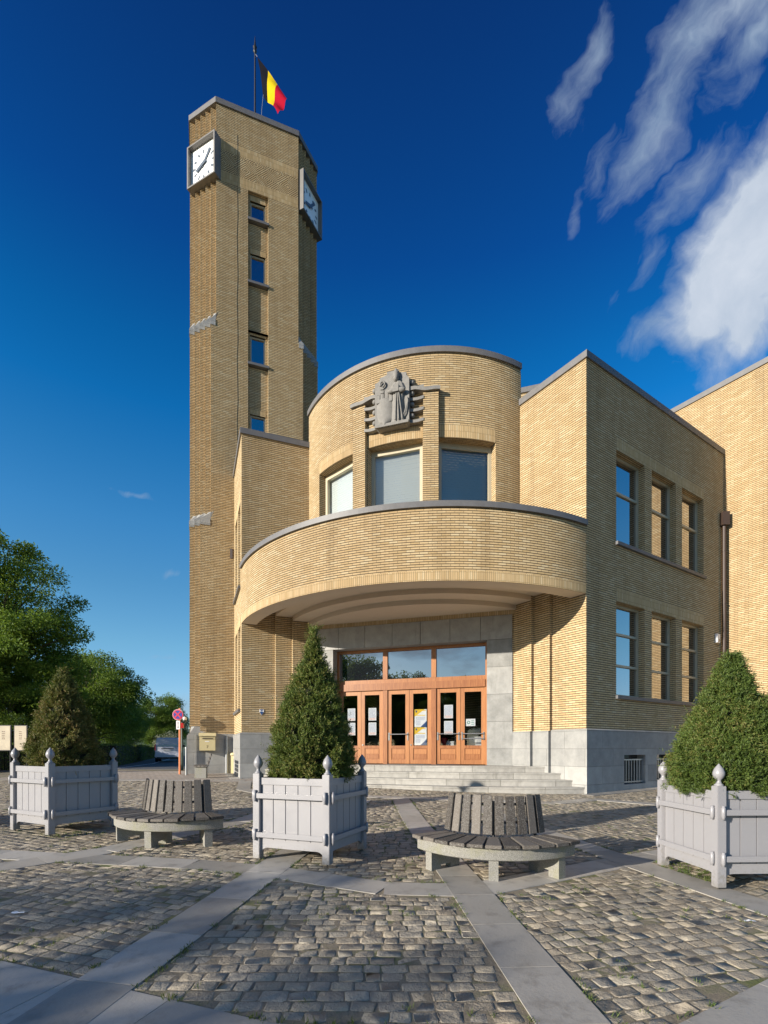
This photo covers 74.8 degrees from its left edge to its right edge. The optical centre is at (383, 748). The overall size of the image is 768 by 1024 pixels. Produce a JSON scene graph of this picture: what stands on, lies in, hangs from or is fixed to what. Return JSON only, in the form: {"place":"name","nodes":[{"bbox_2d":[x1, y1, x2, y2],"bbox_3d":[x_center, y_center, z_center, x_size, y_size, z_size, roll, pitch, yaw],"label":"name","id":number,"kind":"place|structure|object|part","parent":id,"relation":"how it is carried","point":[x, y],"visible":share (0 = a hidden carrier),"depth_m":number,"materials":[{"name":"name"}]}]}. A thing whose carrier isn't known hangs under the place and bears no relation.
{"place":"outdoors","nodes":[
{"label":"outdoors","id":0,"kind":"place"},
{"bbox_2d":[0,755,184,771],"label":"road","id":1,"kind":"structure","parent":0,"point":[170,764],"depth_m":29.62,"materials":[{"name":"grey asphalt"}]},
{"bbox_2d":[155,738,184,761],"bbox_3d":[-16.709,-0.047,39.115,2.120,2.055,4.250,0,0,-19],"label":"parked van","id":2,"kind":"object","parent":1,"relation":"on","point":[166,748],"visible":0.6,"depth_m":37.19,"materials":[{"name":"paint"}]},
{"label":"rear window","id":3,"kind":"part","parent":2,"relation":"part of","materials":[{"name":"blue glass"}]},
{"bbox_2d":[13,729,189,749],"bbox_3d":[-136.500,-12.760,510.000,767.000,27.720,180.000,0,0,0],"label":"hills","id":4,"kind":"structure","parent":0,"point":[184,741],"depth_m":437.35,"materials":[{"name":"green plant"}]},
{"bbox_2d":[0,771,252,781],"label":"pavement","id":5,"kind":"structure","parent":0,"point":[156,775],"depth_m":18.60,"materials":[{"name":"grey concrete"}]},
{"bbox_2d":[172,708,182,773],"bbox_3d":[-8.150,-0.273,19.880,0.430,2.670,0.121,0,0,0],"label":"no stopping sign","id":6,"kind":"object","parent":5,"relation":"on","point":[177,714],"visible":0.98,"depth_m":19.84,"materials":[{"name":"orange metal"}]},
{"bbox_2d":[185,747,187,774],"bbox_3d":[-7.620,0.494,19.350,0.104,1.153,0.104,0,0,0],"label":"steel bollard","id":7,"kind":"object","parent":5,"relation":"on","point":[186,760],"visible":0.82,"depth_m":19.31,"materials":[{"name":"grey metal"}]},
{"bbox_2d":[194,753,211,777],"bbox_3d":[-6.720,0.620,18.626,0.623,0.906,1.866,0,0,-20],"label":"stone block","id":8,"kind":"object","parent":5,"relation":"on","point":[201,771],"visible":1,"depth_m":17.90,"materials":[{"name":"stone"}]},
{"bbox_2d":[0,750,456,772],"bbox_3d":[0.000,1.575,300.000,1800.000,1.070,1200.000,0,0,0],"label":"ground","id":9,"kind":"structure","parent":0,"point":[415,764],"depth_m":33.29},
{"bbox_2d":[0,668,39,741],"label":"leafy tree","id":10,"kind":"object","parent":9,"relation":"on","point":[8,717],"visible":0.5,"depth_m":24.30,"materials":[{"name":"green plant"}]},
{"bbox_2d":[0,529,107,713],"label":"leafy tree","id":11,"kind":"object","parent":9,"relation":"on","point":[22,644],"visible":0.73,"depth_m":25.88,"materials":[{"name":"green plant"}]},
{"bbox_2d":[0,742,109,770],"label":"clipped hedge","id":12,"kind":"object","parent":9,"relation":"on","point":[4,760],"visible":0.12,"depth_m":23.29,"materials":[{"name":"green plant"}]},
{"bbox_2d":[50,647,159,743],"bbox_3d":[-21.508,-3.209,36.768,7.926,9.091,8.198,0,0,21],"label":"leafy tree","id":13,"kind":"object","parent":9,"relation":"on","point":[113,697],"visible":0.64,"depth_m":36.40,"materials":[{"name":"green plant"}]},
{"bbox_2d":[89,674,151,743],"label":"leafy tree","id":14,"kind":"object","parent":9,"relation":"on","point":[138,716],"visible":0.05,"depth_m":42.37,"materials":[{"name":"green plant"}]},
{"bbox_2d":[102,742,154,765],"bbox_3d":[-23.173,0.326,48.634,1.370,1.530,43.776,0,0,-21],"label":"clipped hedge","id":15,"kind":"object","parent":9,"relation":"on","point":[127,753],"visible":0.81,"depth_m":33.91,"materials":[{"name":"green plant"}]},
{"bbox_2d":[105,707,155,744],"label":"leafy tree","id":16,"kind":"object","parent":9,"relation":"on","point":[142,733],"visible":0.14,"depth_m":54.55,"materials":[{"name":"green plant"}]},
{"bbox_2d":[136,692,185,745],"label":"leafy tree","id":17,"kind":"object","parent":9,"relation":"on","point":[165,721],"visible":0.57,"depth_m":64.55,"materials":[{"name":"green plant"}]},
{"bbox_2d":[152,730,183,746],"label":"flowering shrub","id":18,"kind":"object","parent":9,"relation":"on","point":[171,735],"visible":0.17,"depth_m":49.85,"materials":[{"name":"green plant"}]},
{"bbox_2d":[150,707,189,747],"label":"leafy tree","id":19,"kind":"object","parent":9,"relation":"on","point":[185,729],"visible":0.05,"depth_m":85.11,"materials":[{"name":"green plant"}]},
{"bbox_2d":[187,96,321,773],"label":"clock tower","id":20,"kind":"structure","parent":9,"relation":"on","point":[255,219],"depth_m":20.97,"materials":[{"name":"brick"}]},
{"bbox_2d":[199,733,215,750],"bbox_3d":[-7.140,-0.292,20.289,0.660,0.734,0.298,0,0,-20],"label":"letter box","id":21,"kind":"object","parent":20,"relation":"attached to","point":[206,741],"visible":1,"depth_m":20.18,"materials":[{"name":"paint"}]},
{"bbox_2d":[225,736,227,772],"bbox_3d":[-6.464,0.290,20.627,0.126,1.620,0.132,0,0,0],"label":"drain pipe","id":22,"kind":"object","parent":20,"relation":"attached to","point":[226,754],"visible":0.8,"depth_m":20.59,"materials":[{"name":"grey metal"}]},
{"bbox_2d":[253,40,256,112],"bbox_3d":[-6.119,-30.220,23.801,0.200,7.260,0.190,0,0,0],"label":"flagpole","id":23,"kind":"object","parent":20,"relation":"on","point":[254,48],"visible":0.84,"depth_m":23.77,"materials":[{"name":"metal"}]},
{"bbox_2d":[256,55,286,114],"bbox_3d":[-5.346,-30.709,23.224,1.952,4.591,0.502,0,0,37],"label":"flag","id":24,"kind":"object","parent":23,"relation":"attached to","point":[274,96],"visible":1,"depth_m":23.17,"materials":[{"name":"multicoloured fabric"}]},
{"bbox_2d":[250,409,265,431],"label":"window","id":25,"kind":"structure","parent":20,"relation":"in","point":[257,422],"depth_m":21.40,"materials":[{"name":"glass"}]},
{"bbox_2d":[248,195,268,228],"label":"window","id":26,"kind":"structure","parent":20,"relation":"in","point":[257,212],"depth_m":21.35,"materials":[{"name":"glass"}]},
{"bbox_2d":[248,248,268,290],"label":"window","id":27,"kind":"structure","parent":20,"relation":"in","point":[257,265],"depth_m":21.38,"materials":[{"name":"glass"}]},
{"bbox_2d":[248,330,268,370],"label":"window","id":28,"kind":"structure","parent":20,"relation":"in","point":[257,346],"depth_m":21.39,"materials":[{"name":"glass"}]},
{"bbox_2d":[230,345,767,793],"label":"town hall","id":29,"kind":"structure","parent":9,"relation":"on","point":[563,589],"depth_m":16.27,"materials":[{"name":"brick"}]},
{"bbox_2d":[325,461,352,514],"bbox_3d":[-1.406,-8.880,17.520,2.000,2.320,0.184,0,0,44],"label":"window","id":30,"kind":"structure","parent":29,"relation":"in","point":[346,502],"depth_m":17.76,"materials":[{"name":"glass"}]},
{"bbox_2d":[340,691,360,762],"bbox_3d":[-1.233,-0.787,18.547,0.836,2.635,0.062,0,0,18],"label":"door","id":31,"kind":"structure","parent":29,"relation":"in","point":[358,693],"depth_m":18.42,"materials":[{"name":"brown wood"}]},
{"bbox_2d":[348,708,354,720],"bbox_3d":[-1.202,-1.260,18.546,0.300,0.460,0.004,0,0,18],"label":"paper notice","id":32,"kind":"object","parent":29,"relation":"attached to","point":[351,712],"visible":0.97,"depth_m":18.54,"materials":[{"name":"white paper"}]},
{"bbox_2d":[348,723,354,734],"bbox_3d":[-1.202,-0.730,18.546,0.300,0.460,0.004,0,0,18],"label":"paper notice","id":33,"kind":"object","parent":29,"relation":"attached to","point":[352,727],"visible":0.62,"depth_m":18.53,"materials":[{"name":"white paper"}]},
{"bbox_2d":[361,691,382,762],"bbox_3d":[-0.429,-0.787,18.280,0.836,2.635,0.085,0,0,18],"label":"door","id":34,"kind":"structure","parent":29,"relation":"in","point":[372,754],"depth_m":18.26,"materials":[{"name":"brown wood"}]},
{"bbox_2d":[369,708,375,720],"bbox_3d":[-0.423,-1.260,18.299,0.300,0.460,0.004,0,0,18],"label":"paper notice","id":35,"kind":"object","parent":29,"relation":"attached to","point":[372,714],"visible":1,"depth_m":18.30,"materials":[{"name":"white paper"}]},
{"bbox_2d":[369,722,375,734],"bbox_3d":[-0.423,-0.730,18.299,0.300,0.460,0.004,0,0,18],"label":"paper notice","id":36,"kind":"object","parent":29,"relation":"attached to","point":[372,728],"visible":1,"depth_m":18.30,"materials":[{"name":"white paper"}]},
{"bbox_2d":[371,443,422,505],"bbox_3d":[0.446,-8.880,16.410,1.967,2.320,0.184,0,0,18],"label":"window","id":37,"kind":"structure","parent":29,"relation":"in","point":[405,453],"depth_m":16.48,"materials":[{"name":"glass"}]},
{"bbox_2d":[388,690,408,763],"bbox_3d":[0.511,-0.787,17.947,0.793,2.635,0.152,0,0,18],"label":"door","id":38,"kind":"structure","parent":29,"relation":"in","point":[396,754],"depth_m":17.96,"materials":[{"name":"brown wood"}]},
{"bbox_2d":[409,689,430,763],"bbox_3d":[1.288,-0.787,17.735,0.793,2.635,0.085,0,0,18],"label":"door","id":39,"kind":"structure","parent":29,"relation":"in","point":[417,754],"depth_m":17.75,"materials":[{"name":"brown wood"}]},
{"bbox_2d":[415,709,426,726],"bbox_3d":[1.294,-1.085,17.753,0.440,0.630,0.005,0,0,18],"label":"poster","id":40,"kind":"object","parent":29,"relation":"attached to","point":[420,717],"visible":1,"depth_m":17.75,"materials":[{"name":"paper"}]},
{"bbox_2d":[415,727,426,744],"bbox_3d":[1.294,-0.445,17.753,0.440,0.630,0.005,0,0,18],"label":"poster","id":41,"kind":"object","parent":29,"relation":"attached to","point":[420,735],"visible":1,"depth_m":17.75,"materials":[{"name":"paper"}]},
{"bbox_2d":[444,705,452,717],"bbox_3d":[2.244,-1.295,17.453,0.310,0.470,0.004,0,0,18],"label":"paper notice","id":42,"kind":"object","parent":29,"relation":"attached to","point":[448,711],"visible":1,"depth_m":17.45,"materials":[{"name":"white paper"}]},
{"bbox_2d":[444,721,452,732],"bbox_3d":[2.244,-0.735,17.453,0.310,0.470,0.004,0,0,18],"label":"paper notice","id":43,"kind":"object","parent":29,"relation":"attached to","point":[448,726],"visible":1,"depth_m":17.45,"materials":[{"name":"white paper"}]},
{"bbox_2d":[436,688,460,763],"bbox_3d":[2.228,-0.787,17.402,0.836,2.635,0.152,0,0,18],"label":"door","id":44,"kind":"structure","parent":29,"relation":"in","point":[445,754],"depth_m":17.41,"materials":[{"name":"brown wood"}]},
{"bbox_2d":[439,442,490,500],"bbox_3d":[2.598,-8.880,16.250,2.000,2.320,0.184,0,0,-9],"label":"window","id":45,"kind":"structure","parent":29,"relation":"in","point":[454,456],"depth_m":16.31,"materials":[{"name":"glass"}]},
{"bbox_2d":[466,719,474,725],"bbox_3d":[2.973,-0.905,17.221,0.320,0.250,0.004,0,0,18],"label":"door sign","id":46,"kind":"object","parent":29,"relation":"attached to","point":[470,722],"visible":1,"depth_m":17.22,"materials":[{"name":"paper"}]},
{"bbox_2d":[461,687,484,763],"bbox_3d":[3.036,-0.787,17.146,0.836,2.635,0.152,0,0,18],"label":"door","id":47,"kind":"structure","parent":29,"relation":"in","point":[470,754],"depth_m":17.15,"materials":[{"name":"brown wood"}]},
{"bbox_2d":[616,456,638,548],"bbox_3d":[7.592,-7.706,15.923,1.374,2.804,0.963,0,0,0],"label":"window","id":48,"kind":"structure","parent":29,"relation":"in","point":[627,475],"depth_m":16.06,"materials":[{"name":"glass"}]},
{"bbox_2d":[616,604,638,696],"bbox_3d":[7.592,-3.061,15.923,1.374,2.874,0.963,0,0,0],"label":"window","id":49,"kind":"structure","parent":29,"relation":"in","point":[627,619],"depth_m":16.06,"materials":[{"name":"glass"}]},
{"bbox_2d":[624,755,642,782],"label":"basement window","id":50,"kind":"structure","parent":29,"relation":"in","point":[630,761],"depth_m":15.97,"materials":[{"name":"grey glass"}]},
{"bbox_2d":[652,477,669,560],"bbox_3d":[9.256,-7.706,17.032,1.341,2.804,0.940,0,0,0],"label":"window","id":51,"kind":"structure","parent":29,"relation":"in","point":[660,491],"depth_m":17.18,"materials":[{"name":"glass"}]},
{"bbox_2d":[652,614,669,699],"bbox_3d":[9.256,-3.061,17.032,1.341,2.874,0.940,0,0,0],"label":"window","id":52,"kind":"structure","parent":29,"relation":"in","point":[660,625],"depth_m":17.18,"materials":[{"name":"glass"}]},
{"bbox_2d":[657,754,668,779],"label":"basement window","id":53,"kind":"structure","parent":29,"relation":"in","point":[659,757],"depth_m":17.00,"materials":[{"name":"grey glass"}]},
{"bbox_2d":[682,494,697,571],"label":"window","id":54,"kind":"structure","parent":29,"relation":"in","point":[689,506],"depth_m":18.29,"materials":[{"name":"glass"}]},
{"bbox_2d":[682,623,697,702],"bbox_3d":[10.898,-3.061,18.127,1.349,2.874,0.946,0,0,0],"label":"window","id":55,"kind":"structure","parent":29,"relation":"in","point":[689,633],"depth_m":18.29,"materials":[{"name":"glass"}]},
{"bbox_2d":[715,633,719,642],"bbox_3d":[12.549,-4.150,18.868,0.250,0.340,0.100,0,0,-34],"label":"alarm box","id":56,"kind":"object","parent":29,"relation":"attached to","point":[717,637],"visible":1,"depth_m":18.82,"materials":[{"name":"plastic"}]},
{"bbox_2d":[0,780,656,846],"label":"cobble paving","id":57,"kind":"structure","parent":0,"point":[437,822],"depth_m":10.63,"materials":[{"name":"stone"}]},
{"bbox_2d":[8,748,118,835],"bbox_3d":[-5.439,0.673,8.565,1.232,1.393,1.232,0,0,28],"label":"planter box","id":58,"kind":"object","parent":57,"relation":"on","point":[50,795],"visible":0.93,"depth_m":8.21,"materials":[{"name":"paint"}]},
{"bbox_2d":[19,666,107,774],"bbox_3d":[-5.440,-0.496,8.543,1.287,1.866,1.318,0,0,0],"label":"yew cone","id":59,"kind":"object","parent":58,"relation":"in","point":[63,729],"visible":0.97,"depth_m":8.32,"materials":[{"name":"green plant"}]},
{"bbox_2d":[0,769,767,1023],"bbox_3d":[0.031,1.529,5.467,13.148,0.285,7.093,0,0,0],"label":"cobble paving","id":60,"kind":"structure","parent":0,"point":[276,1005],"depth_m":4.23,"materials":[{"name":"stone"}]},
{"bbox_2d":[0,725,11,762],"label":"notice board","id":61,"kind":"object","parent":60,"relation":"on","point":[5,737],"visible":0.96,"depth_m":19.57,"materials":[{"name":"metal"}]},
{"bbox_2d":[14,725,27,764],"bbox_3d":[-14.220,0.063,19.673,0.520,1.970,0.099,0,0,0],"label":"notice board","id":62,"kind":"object","parent":60,"relation":"on","point":[20,733],"visible":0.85,"depth_m":19.62,"materials":[{"name":"metal"}]},
{"bbox_2d":[107,778,223,847],"bbox_3d":[-3.323,0.959,7.506,1.996,0.963,0.853,0,2,13],"label":"curved bench","id":63,"kind":"object","parent":60,"relation":"on","point":[152,829],"visible":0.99,"depth_m":7.54,"materials":[{"name":"wood"}]},
{"bbox_2d":[177,717,186,769],"bbox_3d":[-9.365,-0.240,23.211,0.448,2.560,0.230,0,0,-16],"label":"globe lamp","id":64,"kind":"object","parent":60,"relation":"on","point":[184,720],"visible":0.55,"depth_m":23.16,"materials":[{"name":"metal"}]},
{"bbox_2d":[252,755,367,866],"bbox_3d":[-0.994,0.774,6.956,1.232,1.393,1.232,0,0,22],"label":"planter box","id":65,"kind":"object","parent":60,"relation":"on","point":[325,816],"visible":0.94,"depth_m":6.51,"materials":[{"name":"paint"}]},
{"bbox_2d":[260,623,361,782],"bbox_3d":[-0.972,-0.623,6.950,1.368,2.281,1.380,0,0,0],"label":"yew cone","id":66,"kind":"object","parent":65,"relation":"in","point":[310,732],"visible":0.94,"depth_m":6.66,"materials":[{"name":"green plant"}]},
{"bbox_2d":[656,761,767,888],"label":"planter box","id":67,"kind":"object","parent":60,"relation":"on","point":[718,832],"visible":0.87,"depth_m":5.57,"materials":[{"name":"paint"}]},
{"bbox_2d":[658,649,767,798],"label":"yew cone","id":68,"kind":"object","parent":67,"relation":"in","point":[725,725],"visible":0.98,"depth_m":5.83,"materials":[{"name":"green plant"}]},
{"bbox_2d":[0,773,767,1023],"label":"slab paving","id":69,"kind":"structure","parent":0,"point":[545,988],"depth_m":4.12,"materials":[{"name":"stone"}]},
{"bbox_2d":[230,753,233,772],"bbox_3d":[-6.176,0.592,20.592,0.260,0.880,0.253,0,0,0],"label":"utility post","id":70,"kind":"object","parent":69,"relation":"on","point":[231,754],"visible":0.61,"depth_m":20.51,"materials":[{"name":"paint"}]},
{"bbox_2d":[0,799,767,1023],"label":"grass tufts","id":71,"kind":"object","parent":69,"relation":"on","point":[589,987],"visible":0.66,"depth_m":4.95,"materials":[{"name":"green plant"}]},
{"bbox_2d":[412,792,579,881],"bbox_3d":[1.322,1.056,6.067,1.996,0.963,0.853,0,2,12],"label":"curved bench","id":72,"kind":"object","parent":69,"relation":"on","point":[542,852],"visible":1,"depth_m":6.12,"materials":[{"name":"wood"}]},
{"bbox_2d":[0,0,767,727],"label":"sky","id":73,"kind":"structure","parent":0,"point":[538,184],"materials":[{"name":"blue"}]},
{"bbox_2d":[441,738,447,745],"bbox_3d":[2.146,-0.241,17.996,0.230,0.298,0.290,0,0,18],"label":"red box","id":74,"kind":"object","parent":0,"point":[443,741],"visible":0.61,"depth_m":17.86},
{"bbox_2d":[446,741,455,744],"bbox_3d":[2.388,-0.178,17.904,0.291,0.171,0.321,0,0,18],"label":"paper stack","id":75,"kind":"object","parent":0,"point":[450,743],"visible":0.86,"depth_m":17.78,"materials":[{"name":"white paper"}]},
{"bbox_2d":[469,737,480,744],"bbox_3d":[3.235,-0.257,17.644,0.465,0.330,0.315,0,0,18],"label":"paper stack","id":76,"kind":"object","parent":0,"point":[474,741],"visible":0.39,"depth_m":17.51,"materials":[{"name":"white paper"}]}
]}

